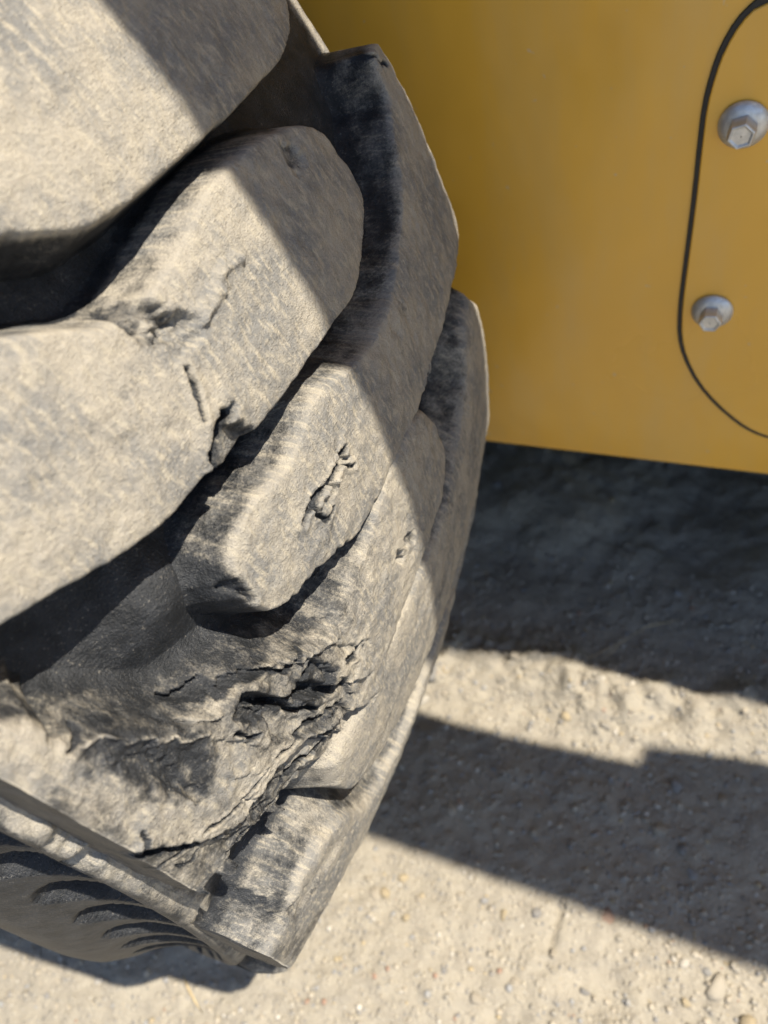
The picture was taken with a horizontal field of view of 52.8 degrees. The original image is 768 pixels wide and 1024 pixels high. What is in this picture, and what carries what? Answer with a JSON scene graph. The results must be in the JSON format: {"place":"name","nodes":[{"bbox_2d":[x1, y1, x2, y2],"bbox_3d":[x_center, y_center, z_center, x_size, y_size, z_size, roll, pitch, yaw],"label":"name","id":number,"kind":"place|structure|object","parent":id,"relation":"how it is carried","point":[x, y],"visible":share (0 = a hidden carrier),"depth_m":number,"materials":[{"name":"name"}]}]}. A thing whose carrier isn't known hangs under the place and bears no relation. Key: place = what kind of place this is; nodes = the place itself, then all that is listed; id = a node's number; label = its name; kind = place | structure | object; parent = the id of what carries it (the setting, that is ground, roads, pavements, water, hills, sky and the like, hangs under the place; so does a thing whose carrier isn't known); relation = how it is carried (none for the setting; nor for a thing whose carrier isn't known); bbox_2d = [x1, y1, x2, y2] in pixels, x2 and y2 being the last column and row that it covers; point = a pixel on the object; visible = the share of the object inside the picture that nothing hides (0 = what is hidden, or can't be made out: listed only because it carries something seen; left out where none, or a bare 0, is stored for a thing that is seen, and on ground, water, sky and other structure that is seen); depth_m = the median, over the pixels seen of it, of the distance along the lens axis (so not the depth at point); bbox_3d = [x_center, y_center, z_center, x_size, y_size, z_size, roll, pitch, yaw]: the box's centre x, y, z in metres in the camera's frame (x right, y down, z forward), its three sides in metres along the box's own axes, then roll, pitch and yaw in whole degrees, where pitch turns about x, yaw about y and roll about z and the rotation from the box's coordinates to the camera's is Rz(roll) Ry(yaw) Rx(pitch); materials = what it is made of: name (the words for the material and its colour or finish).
{"place":"outdoors","nodes":[
{"label":"outdoors","id":0,"kind":"place"},
{"bbox_2d":[0,441,767,1023],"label":"ground","id":1,"kind":"structure","parent":0,"point":[564,829],"depth_m":0.64,"materials":[{"name":"stone"}]},
{"bbox_2d":[182,975,202,1013],"bbox_3d":[-0.148,0.370,0.597,0.002,0.014,0.031,-35,51,-13],"label":"dry straw","id":2,"kind":"object","parent":1,"relation":"on","point":[191,995],"visible":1,"depth_m":0.59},
{"bbox_2d":[0,0,488,973],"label":"tyre","id":3,"kind":"object","parent":1,"relation":"on","point":[244,400],"visible":1,"depth_m":0.21,"materials":[{"name":"rubber"}]},
{"bbox_2d":[297,0,767,473],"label":"loader","id":4,"kind":"object","parent":3,"relation":"on","point":[602,166],"visible":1,"depth_m":0.40,"materials":[{"name":"yellow paint"}]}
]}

